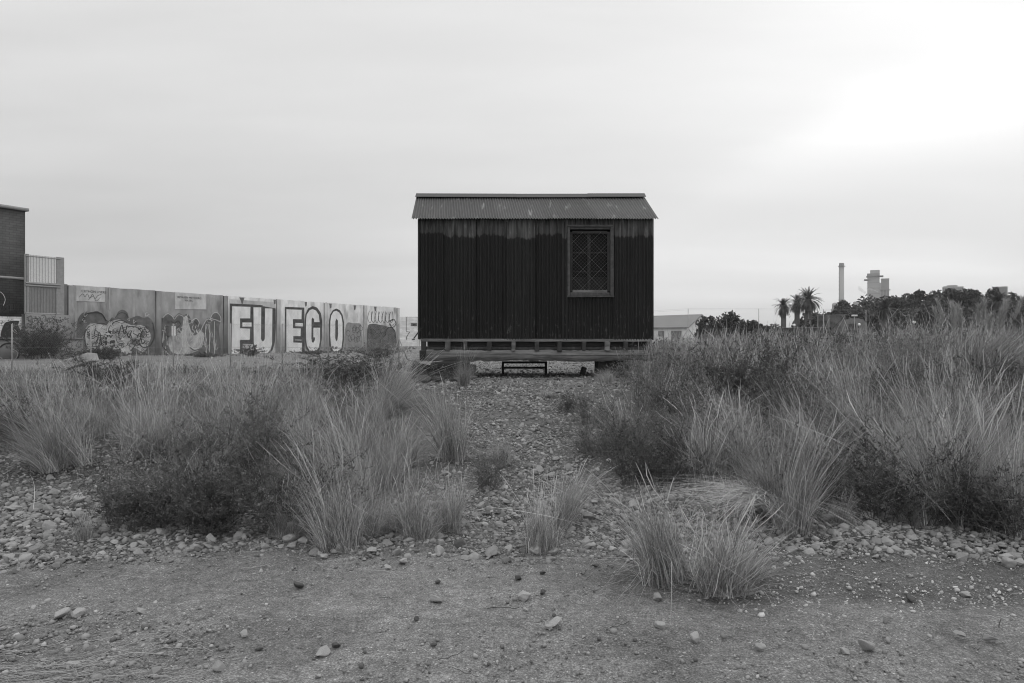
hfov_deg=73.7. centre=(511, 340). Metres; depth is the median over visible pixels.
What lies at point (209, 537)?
cobble
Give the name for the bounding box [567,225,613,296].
window
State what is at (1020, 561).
stone
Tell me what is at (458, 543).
stone
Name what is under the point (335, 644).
stone
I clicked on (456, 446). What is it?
grass tuft
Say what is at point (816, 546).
cobble
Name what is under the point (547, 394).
grass tuft
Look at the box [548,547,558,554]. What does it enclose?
cobble
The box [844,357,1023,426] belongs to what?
shrub
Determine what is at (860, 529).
cobble
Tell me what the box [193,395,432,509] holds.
grass tuft
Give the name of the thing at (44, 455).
grass tuft
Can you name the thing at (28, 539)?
cobble
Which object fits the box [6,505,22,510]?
cobble
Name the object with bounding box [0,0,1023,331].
sky
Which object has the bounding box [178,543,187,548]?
cobble
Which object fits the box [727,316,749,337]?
bush
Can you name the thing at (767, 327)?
bush
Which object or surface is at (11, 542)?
cobble
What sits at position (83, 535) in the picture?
grass tuft
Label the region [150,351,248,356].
bush
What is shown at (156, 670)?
stone
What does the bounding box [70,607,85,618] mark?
stone
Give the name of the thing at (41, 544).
cobble
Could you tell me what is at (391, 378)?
grass tuft
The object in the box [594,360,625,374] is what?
support block
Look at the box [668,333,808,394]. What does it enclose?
shrub
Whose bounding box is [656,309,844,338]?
wire fence
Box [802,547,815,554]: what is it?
cobble
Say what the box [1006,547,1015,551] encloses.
cobble
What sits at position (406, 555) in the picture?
cobble
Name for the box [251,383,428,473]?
grass tuft
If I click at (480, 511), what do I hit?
gravel
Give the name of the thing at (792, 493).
grass tuft
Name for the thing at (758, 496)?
straw clump
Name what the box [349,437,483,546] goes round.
grass tuft
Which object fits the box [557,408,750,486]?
shrub
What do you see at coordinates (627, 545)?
cobble
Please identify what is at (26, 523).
cobble
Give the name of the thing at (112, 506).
shrub
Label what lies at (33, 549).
cobble
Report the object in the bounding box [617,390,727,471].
shrub
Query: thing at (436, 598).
stone
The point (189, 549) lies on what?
cobble
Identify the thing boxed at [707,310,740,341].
tree
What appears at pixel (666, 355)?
weed
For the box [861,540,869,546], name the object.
cobble
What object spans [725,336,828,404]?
shrub
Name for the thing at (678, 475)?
shrub
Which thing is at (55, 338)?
bush
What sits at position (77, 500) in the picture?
cobble
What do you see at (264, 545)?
stone
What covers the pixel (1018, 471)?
grass tuft
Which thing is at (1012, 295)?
tree
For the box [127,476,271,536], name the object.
shrub
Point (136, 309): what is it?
concrete wall
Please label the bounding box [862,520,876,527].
cobble
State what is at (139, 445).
grass tuft
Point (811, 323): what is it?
tree
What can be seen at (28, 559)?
cobble
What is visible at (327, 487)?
shrub
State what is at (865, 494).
shrub
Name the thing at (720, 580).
grass tuft
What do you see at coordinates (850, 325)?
door
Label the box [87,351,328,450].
grass tuft
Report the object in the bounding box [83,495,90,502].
cobble
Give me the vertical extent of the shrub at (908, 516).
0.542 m
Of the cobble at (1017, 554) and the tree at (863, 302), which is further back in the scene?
the tree at (863, 302)
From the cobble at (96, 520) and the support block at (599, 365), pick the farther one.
the support block at (599, 365)
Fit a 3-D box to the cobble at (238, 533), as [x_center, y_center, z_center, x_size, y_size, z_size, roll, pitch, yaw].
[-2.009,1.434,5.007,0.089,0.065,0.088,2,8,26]
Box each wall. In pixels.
[0,338,84,358]
[21,314,69,337]
[31,282,399,355]
[400,317,426,345]
[782,327,827,337]
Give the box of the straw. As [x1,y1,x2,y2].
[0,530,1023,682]
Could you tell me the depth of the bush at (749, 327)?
57.77 m
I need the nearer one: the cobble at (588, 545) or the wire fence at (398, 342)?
the cobble at (588, 545)
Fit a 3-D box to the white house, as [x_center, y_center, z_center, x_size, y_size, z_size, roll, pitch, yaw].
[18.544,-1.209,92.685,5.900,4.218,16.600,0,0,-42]
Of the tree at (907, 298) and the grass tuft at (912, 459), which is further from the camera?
the tree at (907, 298)
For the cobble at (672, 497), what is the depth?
5.92 m
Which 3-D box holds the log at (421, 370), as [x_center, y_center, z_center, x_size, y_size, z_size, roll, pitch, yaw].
[-1.769,0.612,13.149,0.353,0.382,0.475,0,0,0]
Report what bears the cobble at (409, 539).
on the ground at (464, 598)
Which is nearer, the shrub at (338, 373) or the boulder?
the shrub at (338, 373)
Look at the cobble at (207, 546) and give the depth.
4.80 m
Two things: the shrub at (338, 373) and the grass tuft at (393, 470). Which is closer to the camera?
the grass tuft at (393, 470)
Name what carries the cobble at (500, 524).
on the ground at (464, 598)
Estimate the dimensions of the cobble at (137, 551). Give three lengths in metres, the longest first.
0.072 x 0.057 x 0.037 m
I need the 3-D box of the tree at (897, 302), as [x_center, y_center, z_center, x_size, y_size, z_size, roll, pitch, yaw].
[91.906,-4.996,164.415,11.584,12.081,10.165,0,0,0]
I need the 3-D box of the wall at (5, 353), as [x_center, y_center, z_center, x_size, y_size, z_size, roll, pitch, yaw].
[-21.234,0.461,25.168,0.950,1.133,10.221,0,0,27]
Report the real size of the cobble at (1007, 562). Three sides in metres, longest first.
0.109 x 0.084 x 0.080 m
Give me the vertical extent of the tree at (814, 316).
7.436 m
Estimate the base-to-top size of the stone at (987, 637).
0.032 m
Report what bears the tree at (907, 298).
on the ground at (464, 598)
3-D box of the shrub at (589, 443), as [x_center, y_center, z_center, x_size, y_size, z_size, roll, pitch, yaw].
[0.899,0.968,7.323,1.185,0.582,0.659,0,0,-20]
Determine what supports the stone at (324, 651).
on the ground at (464, 598)
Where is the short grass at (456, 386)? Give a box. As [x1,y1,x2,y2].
[0,352,761,411]
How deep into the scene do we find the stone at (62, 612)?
3.68 m
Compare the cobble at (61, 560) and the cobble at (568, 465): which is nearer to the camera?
the cobble at (61, 560)
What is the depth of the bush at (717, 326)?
54.81 m
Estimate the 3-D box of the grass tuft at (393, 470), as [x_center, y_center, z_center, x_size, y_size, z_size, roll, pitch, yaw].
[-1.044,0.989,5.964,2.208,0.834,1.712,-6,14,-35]
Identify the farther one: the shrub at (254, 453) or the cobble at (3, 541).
the shrub at (254, 453)
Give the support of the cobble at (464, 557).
on the ground at (464, 598)
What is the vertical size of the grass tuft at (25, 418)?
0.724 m
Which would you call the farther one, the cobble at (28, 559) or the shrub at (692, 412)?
the shrub at (692, 412)
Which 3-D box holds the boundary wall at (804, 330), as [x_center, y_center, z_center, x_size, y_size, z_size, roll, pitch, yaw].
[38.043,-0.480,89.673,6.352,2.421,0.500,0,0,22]
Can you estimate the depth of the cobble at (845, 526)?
5.19 m
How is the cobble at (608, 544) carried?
on the ground at (464, 598)
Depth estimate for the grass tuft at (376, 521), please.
5.17 m
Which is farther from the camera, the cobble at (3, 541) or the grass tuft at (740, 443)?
the grass tuft at (740, 443)
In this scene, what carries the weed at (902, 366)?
on the ground at (464, 598)
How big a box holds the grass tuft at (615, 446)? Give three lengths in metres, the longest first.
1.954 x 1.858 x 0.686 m
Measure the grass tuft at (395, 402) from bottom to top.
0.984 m
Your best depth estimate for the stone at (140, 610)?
3.75 m
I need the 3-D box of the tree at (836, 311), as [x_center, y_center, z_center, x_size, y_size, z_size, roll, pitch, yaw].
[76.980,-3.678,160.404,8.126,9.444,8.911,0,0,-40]
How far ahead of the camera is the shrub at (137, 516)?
5.13 m
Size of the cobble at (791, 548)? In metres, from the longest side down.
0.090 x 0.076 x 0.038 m
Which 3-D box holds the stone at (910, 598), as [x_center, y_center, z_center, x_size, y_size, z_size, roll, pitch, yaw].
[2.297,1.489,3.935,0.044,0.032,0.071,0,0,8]
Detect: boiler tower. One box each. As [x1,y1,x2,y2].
[864,270,882,301]
[880,278,889,299]
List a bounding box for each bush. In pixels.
[0,313,97,357]
[0,329,51,358]
[65,343,135,358]
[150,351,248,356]
[231,345,266,355]
[284,350,343,353]
[309,335,419,357]
[694,315,714,340]
[706,320,728,341]
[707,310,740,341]
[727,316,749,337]
[743,320,766,338]
[764,324,784,339]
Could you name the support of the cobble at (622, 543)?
on the ground at (464, 598)
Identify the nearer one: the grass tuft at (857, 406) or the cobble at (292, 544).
the cobble at (292, 544)
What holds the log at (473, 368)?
on the ground at (464, 598)
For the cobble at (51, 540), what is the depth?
4.89 m
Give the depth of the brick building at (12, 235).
27.79 m
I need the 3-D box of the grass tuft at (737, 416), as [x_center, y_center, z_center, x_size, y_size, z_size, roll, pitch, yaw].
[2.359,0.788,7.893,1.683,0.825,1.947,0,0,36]
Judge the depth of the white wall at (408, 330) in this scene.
85.00 m
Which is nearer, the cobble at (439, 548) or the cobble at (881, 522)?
the cobble at (439, 548)
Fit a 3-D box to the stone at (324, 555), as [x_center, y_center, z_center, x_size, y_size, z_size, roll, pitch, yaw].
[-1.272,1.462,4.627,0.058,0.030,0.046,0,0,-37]
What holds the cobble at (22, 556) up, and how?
on the ground at (464, 598)
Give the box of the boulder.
[625,363,645,371]
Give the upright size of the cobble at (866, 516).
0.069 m
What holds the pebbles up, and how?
on the ground at (464, 598)
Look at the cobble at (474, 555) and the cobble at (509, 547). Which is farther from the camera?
the cobble at (509, 547)
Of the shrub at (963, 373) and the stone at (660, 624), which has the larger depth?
the shrub at (963, 373)
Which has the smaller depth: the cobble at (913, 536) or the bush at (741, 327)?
the cobble at (913, 536)
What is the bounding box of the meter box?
[166,326,176,335]
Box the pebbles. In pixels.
[0,358,1023,682]
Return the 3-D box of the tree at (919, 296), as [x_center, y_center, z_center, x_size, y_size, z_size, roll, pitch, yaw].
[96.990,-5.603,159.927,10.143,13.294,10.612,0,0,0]
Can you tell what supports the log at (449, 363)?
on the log
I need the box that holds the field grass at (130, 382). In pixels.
[0,294,1023,519]
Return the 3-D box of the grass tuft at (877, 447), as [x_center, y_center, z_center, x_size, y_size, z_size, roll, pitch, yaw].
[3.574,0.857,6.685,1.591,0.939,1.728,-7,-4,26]
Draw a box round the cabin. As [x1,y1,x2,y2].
[411,193,657,361]
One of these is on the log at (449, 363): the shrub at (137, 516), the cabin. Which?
the cabin
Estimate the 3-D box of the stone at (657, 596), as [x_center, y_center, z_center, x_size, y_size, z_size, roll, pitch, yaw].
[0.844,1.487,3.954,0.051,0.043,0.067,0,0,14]
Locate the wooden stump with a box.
[579,367,586,375]
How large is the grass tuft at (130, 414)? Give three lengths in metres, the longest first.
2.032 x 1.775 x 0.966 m
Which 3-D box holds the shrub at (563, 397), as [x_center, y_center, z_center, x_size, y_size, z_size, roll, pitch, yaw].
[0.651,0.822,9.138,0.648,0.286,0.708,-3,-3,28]
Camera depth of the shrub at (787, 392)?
8.40 m
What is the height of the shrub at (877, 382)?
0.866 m
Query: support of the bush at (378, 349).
on the ground at (464, 598)
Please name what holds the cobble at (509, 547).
on the ground at (464, 598)
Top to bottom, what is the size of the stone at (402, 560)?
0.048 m
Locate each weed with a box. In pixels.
[466,439,510,491]
[654,342,683,370]
[870,323,921,394]
[885,308,949,403]
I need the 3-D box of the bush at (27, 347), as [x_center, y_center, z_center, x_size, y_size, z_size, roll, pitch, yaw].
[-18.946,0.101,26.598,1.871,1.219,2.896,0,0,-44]
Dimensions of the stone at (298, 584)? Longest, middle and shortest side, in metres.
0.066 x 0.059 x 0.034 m
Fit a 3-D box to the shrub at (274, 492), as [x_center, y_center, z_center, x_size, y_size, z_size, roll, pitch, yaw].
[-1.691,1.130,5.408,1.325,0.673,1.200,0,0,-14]
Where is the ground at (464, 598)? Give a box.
[0,346,1023,682]
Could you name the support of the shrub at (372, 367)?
on the ground at (464, 598)
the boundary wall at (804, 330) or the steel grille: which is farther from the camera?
the boundary wall at (804, 330)
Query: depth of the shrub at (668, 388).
8.99 m
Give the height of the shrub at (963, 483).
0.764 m
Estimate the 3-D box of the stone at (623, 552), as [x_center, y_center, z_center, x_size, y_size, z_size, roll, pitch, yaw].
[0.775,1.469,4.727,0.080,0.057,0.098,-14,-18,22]
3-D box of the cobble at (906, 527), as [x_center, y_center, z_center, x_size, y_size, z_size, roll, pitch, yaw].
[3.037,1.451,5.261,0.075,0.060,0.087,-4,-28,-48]
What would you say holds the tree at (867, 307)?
on the ground at (464, 598)
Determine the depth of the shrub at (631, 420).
7.41 m
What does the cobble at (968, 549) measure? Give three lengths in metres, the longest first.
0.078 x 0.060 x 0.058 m
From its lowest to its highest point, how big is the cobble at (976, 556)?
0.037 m
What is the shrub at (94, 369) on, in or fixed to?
on the ground at (464, 598)
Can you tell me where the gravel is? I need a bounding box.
[0,382,1023,573]
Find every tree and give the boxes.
[771,298,795,327]
[789,294,804,326]
[791,311,831,326]
[793,286,821,321]
[796,318,816,326]
[830,304,849,317]
[833,300,876,316]
[846,309,881,333]
[856,294,880,315]
[874,300,897,336]
[875,295,909,317]
[881,307,931,335]
[899,293,913,300]
[905,289,949,310]
[905,307,979,336]
[935,288,976,314]
[943,306,987,334]
[963,289,983,307]
[971,286,1015,313]
[982,304,1023,336]
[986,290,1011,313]
[1000,291,1019,306]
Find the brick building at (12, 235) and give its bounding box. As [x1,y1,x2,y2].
[0,204,28,337]
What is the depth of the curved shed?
99.92 m
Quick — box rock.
[414,375,430,383]
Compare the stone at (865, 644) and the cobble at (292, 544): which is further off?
the cobble at (292, 544)
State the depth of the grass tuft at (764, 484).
5.48 m
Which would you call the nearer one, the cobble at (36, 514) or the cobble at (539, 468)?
the cobble at (36, 514)
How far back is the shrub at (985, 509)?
5.06 m
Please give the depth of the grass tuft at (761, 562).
4.25 m
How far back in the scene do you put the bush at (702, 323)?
61.84 m
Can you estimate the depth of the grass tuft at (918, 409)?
7.15 m
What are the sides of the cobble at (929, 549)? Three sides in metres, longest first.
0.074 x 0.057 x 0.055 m
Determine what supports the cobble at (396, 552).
on the ground at (464, 598)
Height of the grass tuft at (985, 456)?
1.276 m
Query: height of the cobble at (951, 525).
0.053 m
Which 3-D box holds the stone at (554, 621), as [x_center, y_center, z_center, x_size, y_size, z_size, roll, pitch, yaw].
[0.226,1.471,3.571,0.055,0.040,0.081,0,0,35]
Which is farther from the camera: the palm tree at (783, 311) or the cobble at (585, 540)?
the palm tree at (783, 311)
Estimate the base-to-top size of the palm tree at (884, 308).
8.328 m
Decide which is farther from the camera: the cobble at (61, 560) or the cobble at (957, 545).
the cobble at (957, 545)
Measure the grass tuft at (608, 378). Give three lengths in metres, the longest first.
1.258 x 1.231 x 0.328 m
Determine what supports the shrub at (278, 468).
on the ground at (464, 598)
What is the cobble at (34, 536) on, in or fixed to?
on the ground at (464, 598)
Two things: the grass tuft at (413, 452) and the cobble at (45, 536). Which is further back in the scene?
the grass tuft at (413, 452)
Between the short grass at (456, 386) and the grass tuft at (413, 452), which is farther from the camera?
the short grass at (456, 386)
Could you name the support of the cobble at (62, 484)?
on the ground at (464, 598)
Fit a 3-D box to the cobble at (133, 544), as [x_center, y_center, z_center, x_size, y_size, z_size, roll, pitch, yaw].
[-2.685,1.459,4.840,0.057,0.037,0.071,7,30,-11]
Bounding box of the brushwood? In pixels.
[408,365,480,382]
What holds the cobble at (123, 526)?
on the ground at (464, 598)
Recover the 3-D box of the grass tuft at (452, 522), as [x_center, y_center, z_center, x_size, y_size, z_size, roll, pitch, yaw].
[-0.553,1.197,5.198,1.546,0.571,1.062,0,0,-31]
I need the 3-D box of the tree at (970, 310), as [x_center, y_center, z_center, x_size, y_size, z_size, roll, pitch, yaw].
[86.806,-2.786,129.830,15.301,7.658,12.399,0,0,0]
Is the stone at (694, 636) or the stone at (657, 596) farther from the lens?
the stone at (657, 596)
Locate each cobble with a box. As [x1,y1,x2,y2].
[0,539,8,543]
[4,541,17,547]
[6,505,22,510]
[18,553,33,560]
[19,557,31,562]
[21,536,31,542]
[22,513,30,518]
[22,520,30,526]
[27,545,40,552]
[29,502,42,510]
[30,513,41,517]
[30,534,39,538]
[35,542,45,547]
[37,554,47,560]
[41,520,57,530]
[43,503,53,510]
[43,533,52,538]
[44,538,56,545]
[47,488,58,495]
[54,558,65,564]
[58,482,68,487]
[69,492,85,504]
[72,510,85,516]
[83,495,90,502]
[88,518,101,528]
[99,523,110,530]
[100,536,111,541]
[122,521,132,528]
[130,542,138,547]
[133,548,142,555]
[137,540,147,544]
[156,528,168,534]
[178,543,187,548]
[186,547,193,551]
[202,543,211,548]
[205,533,216,543]
[233,531,242,537]
[282,534,296,541]
[287,541,296,547]
[298,536,307,543]
[309,548,318,554]
[382,539,393,545]
[393,548,400,555]
[404,553,410,557]
[406,537,416,541]
[434,545,443,553]
[437,532,445,538]
[438,539,444,545]
[460,555,469,559]
[469,552,479,558]
[485,546,497,555]
[496,521,502,526]
[504,544,512,549]
[535,465,543,472]
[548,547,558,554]
[565,463,571,469]
[580,511,592,518]
[580,537,589,543]
[586,543,594,548]
[602,540,611,548]
[620,538,633,545]
[623,541,632,548]
[629,499,638,506]
[667,494,675,500]
[763,537,773,544]
[771,513,782,519]
[785,546,797,551]
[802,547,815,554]
[811,541,819,549]
[821,514,833,520]
[830,529,839,535]
[838,523,849,530]
[854,526,864,532]
[861,511,872,518]
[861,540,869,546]
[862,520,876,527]
[863,524,872,531]
[871,537,881,543]
[874,517,883,523]
[881,536,894,544]
[890,545,903,551]
[901,524,910,529]
[905,534,918,539]
[924,547,934,551]
[949,523,959,527]
[950,543,964,547]
[956,552,967,559]
[965,547,973,551]
[970,554,979,558]
[983,547,993,552]
[1001,556,1016,567]
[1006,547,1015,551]
[1007,552,1022,557]
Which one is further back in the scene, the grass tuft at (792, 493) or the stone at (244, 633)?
the grass tuft at (792, 493)
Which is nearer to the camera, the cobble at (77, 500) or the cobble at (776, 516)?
the cobble at (776, 516)
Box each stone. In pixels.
[54,607,69,619]
[66,661,80,667]
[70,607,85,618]
[136,607,145,613]
[150,666,162,678]
[211,660,225,671]
[240,629,247,637]
[260,542,269,548]
[293,581,303,587]
[316,645,330,656]
[320,553,327,558]
[331,642,340,647]
[366,547,376,551]
[398,558,406,563]
[429,595,441,602]
[454,540,465,547]
[518,590,530,601]
[529,545,539,553]
[544,624,551,629]
[548,616,561,626]
[619,548,628,555]
[653,592,661,600]
[654,621,665,628]
[690,631,699,642]
[755,643,765,650]
[839,647,849,654]
[858,639,875,649]
[906,594,915,601]
[953,630,965,636]
[961,591,970,596]
[982,634,998,640]
[997,553,1013,559]
[1016,558,1023,565]
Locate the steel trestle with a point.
(524, 362)
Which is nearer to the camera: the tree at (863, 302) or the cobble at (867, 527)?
the cobble at (867, 527)
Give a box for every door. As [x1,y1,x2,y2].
[671,331,680,342]
[849,324,858,335]
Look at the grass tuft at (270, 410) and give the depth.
7.87 m
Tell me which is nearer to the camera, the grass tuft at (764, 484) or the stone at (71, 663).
the stone at (71, 663)
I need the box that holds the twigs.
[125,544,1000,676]
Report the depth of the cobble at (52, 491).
5.93 m
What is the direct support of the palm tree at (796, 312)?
on the ground at (464, 598)
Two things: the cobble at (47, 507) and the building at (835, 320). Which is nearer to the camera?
the cobble at (47, 507)
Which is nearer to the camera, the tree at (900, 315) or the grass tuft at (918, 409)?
the grass tuft at (918, 409)
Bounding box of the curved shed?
[842,318,866,336]
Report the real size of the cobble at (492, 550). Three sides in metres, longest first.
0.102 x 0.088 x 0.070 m
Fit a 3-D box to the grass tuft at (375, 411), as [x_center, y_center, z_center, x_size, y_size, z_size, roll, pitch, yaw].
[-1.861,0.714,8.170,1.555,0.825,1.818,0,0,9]
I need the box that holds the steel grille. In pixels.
[24,254,63,314]
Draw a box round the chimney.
[838,263,844,300]
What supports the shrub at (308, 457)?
on the ground at (464, 598)
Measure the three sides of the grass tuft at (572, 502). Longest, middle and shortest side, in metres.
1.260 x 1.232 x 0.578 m
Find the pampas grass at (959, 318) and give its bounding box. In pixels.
[884,295,1023,378]
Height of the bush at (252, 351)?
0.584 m
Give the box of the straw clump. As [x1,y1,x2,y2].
[606,470,895,542]
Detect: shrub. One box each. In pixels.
[0,380,78,451]
[22,344,143,386]
[50,446,212,524]
[52,472,272,554]
[97,433,241,525]
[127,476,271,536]
[135,396,292,471]
[150,433,314,531]
[198,383,313,472]
[198,440,384,538]
[249,347,414,385]
[264,426,351,492]
[266,471,367,533]
[278,347,443,382]
[507,379,663,426]
[540,405,657,457]
[544,392,587,411]
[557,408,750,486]
[594,397,662,450]
[616,352,773,413]
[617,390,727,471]
[635,374,758,455]
[641,442,715,487]
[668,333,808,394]
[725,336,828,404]
[732,359,938,422]
[743,453,860,517]
[755,397,924,502]
[774,357,956,421]
[779,413,963,525]
[810,390,946,462]
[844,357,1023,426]
[853,446,1022,528]
[882,428,1023,523]
[904,457,1023,540]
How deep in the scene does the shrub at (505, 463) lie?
6.96 m
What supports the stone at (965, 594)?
on the ground at (464, 598)
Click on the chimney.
(841, 266)
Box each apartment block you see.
[942,285,963,301]
[996,286,1007,295]
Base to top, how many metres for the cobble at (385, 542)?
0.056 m
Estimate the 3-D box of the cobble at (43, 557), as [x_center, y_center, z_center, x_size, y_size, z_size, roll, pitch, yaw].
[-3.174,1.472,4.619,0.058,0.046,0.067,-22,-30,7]
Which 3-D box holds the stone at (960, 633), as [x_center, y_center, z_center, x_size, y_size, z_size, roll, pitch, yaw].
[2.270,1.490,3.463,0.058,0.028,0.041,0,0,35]
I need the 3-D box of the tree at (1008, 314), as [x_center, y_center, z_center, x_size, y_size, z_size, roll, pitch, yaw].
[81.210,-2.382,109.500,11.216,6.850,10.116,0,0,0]
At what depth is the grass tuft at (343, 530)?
4.85 m
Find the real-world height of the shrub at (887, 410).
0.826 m
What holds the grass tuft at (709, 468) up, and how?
on the ground at (464, 598)
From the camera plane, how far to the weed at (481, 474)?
6.18 m
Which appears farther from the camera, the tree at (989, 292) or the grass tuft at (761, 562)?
the tree at (989, 292)
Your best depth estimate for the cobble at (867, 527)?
5.14 m
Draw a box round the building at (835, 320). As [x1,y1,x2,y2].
[817,315,845,335]
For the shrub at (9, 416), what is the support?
on the ground at (464, 598)
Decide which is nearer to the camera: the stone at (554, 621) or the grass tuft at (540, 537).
the stone at (554, 621)
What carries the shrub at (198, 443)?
on the ground at (464, 598)
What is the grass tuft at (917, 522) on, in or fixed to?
on the ground at (464, 598)
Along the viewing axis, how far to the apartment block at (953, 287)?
515.47 m
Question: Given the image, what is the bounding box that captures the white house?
[652,314,709,345]
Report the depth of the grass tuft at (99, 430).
7.86 m
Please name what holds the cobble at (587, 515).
on the ground at (464, 598)
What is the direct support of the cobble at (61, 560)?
on the ground at (464, 598)
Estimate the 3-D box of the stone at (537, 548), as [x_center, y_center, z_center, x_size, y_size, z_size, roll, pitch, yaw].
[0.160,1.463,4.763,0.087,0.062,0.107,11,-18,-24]
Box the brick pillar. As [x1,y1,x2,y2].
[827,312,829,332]
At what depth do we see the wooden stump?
13.85 m
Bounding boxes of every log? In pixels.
[412,362,427,373]
[417,363,446,369]
[429,360,469,373]
[447,364,476,377]
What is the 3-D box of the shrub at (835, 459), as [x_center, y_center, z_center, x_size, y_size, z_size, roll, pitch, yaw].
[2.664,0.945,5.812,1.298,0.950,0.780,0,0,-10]
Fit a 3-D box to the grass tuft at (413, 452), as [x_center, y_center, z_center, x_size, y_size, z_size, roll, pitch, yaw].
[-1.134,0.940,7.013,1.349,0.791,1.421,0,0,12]
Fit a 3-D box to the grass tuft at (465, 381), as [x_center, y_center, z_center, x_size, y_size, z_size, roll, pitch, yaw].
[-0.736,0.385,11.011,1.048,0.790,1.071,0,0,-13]
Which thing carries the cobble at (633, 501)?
on the ground at (464, 598)
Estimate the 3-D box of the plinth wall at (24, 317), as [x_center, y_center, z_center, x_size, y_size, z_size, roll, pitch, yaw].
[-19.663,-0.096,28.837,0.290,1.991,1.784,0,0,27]
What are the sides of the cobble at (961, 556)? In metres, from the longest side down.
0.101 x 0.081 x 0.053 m
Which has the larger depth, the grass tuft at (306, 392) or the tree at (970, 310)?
the tree at (970, 310)
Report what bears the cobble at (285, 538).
on the ground at (464, 598)
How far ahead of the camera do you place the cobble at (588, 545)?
4.84 m
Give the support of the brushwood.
on the ground at (464, 598)
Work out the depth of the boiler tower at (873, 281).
893.90 m
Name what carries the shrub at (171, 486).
on the ground at (464, 598)
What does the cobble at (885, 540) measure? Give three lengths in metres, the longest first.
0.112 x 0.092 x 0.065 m
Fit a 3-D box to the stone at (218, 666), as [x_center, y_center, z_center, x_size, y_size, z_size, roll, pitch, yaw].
[-1.330,1.484,3.092,0.049,0.050,0.054,0,0,15]
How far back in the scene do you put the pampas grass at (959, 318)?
10.15 m
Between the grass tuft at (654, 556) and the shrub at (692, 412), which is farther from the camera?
the shrub at (692, 412)
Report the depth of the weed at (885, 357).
9.28 m
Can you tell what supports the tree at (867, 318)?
on the ground at (464, 598)
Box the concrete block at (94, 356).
[57,353,98,370]
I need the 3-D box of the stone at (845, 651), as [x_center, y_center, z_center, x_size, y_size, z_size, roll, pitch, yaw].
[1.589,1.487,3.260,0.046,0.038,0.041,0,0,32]
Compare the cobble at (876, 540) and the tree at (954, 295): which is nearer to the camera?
the cobble at (876, 540)
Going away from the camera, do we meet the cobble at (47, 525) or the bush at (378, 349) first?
the cobble at (47, 525)
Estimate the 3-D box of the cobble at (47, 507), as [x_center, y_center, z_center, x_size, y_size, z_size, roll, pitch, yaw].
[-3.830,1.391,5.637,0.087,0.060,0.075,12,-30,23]
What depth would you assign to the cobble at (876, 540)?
4.94 m
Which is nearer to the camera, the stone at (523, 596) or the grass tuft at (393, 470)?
the stone at (523, 596)
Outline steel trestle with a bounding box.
[502,361,546,374]
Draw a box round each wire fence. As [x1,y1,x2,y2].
[11,323,407,370]
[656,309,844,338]
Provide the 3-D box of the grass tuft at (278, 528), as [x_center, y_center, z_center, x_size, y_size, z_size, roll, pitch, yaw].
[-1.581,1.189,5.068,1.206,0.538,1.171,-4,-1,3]
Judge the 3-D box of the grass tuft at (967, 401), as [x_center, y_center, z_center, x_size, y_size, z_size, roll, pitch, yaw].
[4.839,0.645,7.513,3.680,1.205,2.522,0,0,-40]
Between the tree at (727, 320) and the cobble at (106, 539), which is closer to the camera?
the cobble at (106, 539)
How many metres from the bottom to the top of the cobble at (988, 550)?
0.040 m
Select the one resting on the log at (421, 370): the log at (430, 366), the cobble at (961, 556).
the log at (430, 366)
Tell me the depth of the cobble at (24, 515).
5.46 m
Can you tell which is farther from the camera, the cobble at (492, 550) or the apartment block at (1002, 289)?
the apartment block at (1002, 289)
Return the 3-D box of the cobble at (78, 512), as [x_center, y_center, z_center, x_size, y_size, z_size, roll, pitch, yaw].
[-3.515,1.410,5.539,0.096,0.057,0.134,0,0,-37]
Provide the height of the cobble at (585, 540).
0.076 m
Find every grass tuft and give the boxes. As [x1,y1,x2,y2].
[0,351,175,475]
[0,389,87,449]
[17,357,145,437]
[39,502,113,542]
[69,362,206,445]
[77,346,244,461]
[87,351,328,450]
[155,436,253,487]
[172,348,331,437]
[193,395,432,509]
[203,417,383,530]
[221,464,355,548]
[232,383,400,464]
[237,424,436,557]
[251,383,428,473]
[263,355,386,429]
[317,463,453,539]
[321,371,414,433]
[321,406,457,513]
[344,342,452,404]
[345,372,522,474]
[348,355,475,421]
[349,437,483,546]
[368,400,444,467]
[396,460,507,537]
[449,344,490,385]
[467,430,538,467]
[474,463,609,557]
[493,462,819,624]
[523,384,561,397]
[532,456,651,528]
[550,389,661,449]
[591,368,615,382]
[604,490,924,619]
[652,389,775,493]
[673,374,778,438]
[676,392,855,541]
[677,387,802,477]
[719,372,863,472]
[730,399,894,539]
[742,534,801,592]
[770,388,1013,543]
[772,349,916,448]
[786,341,1012,474]
[791,346,1023,448]
[817,366,1023,537]
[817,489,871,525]
[833,383,915,471]
[867,484,951,528]
[919,367,1023,538]
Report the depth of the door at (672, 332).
86.31 m
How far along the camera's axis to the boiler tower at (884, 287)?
925.72 m
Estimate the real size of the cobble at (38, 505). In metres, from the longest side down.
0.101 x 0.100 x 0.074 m
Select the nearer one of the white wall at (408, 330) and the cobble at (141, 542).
the cobble at (141, 542)

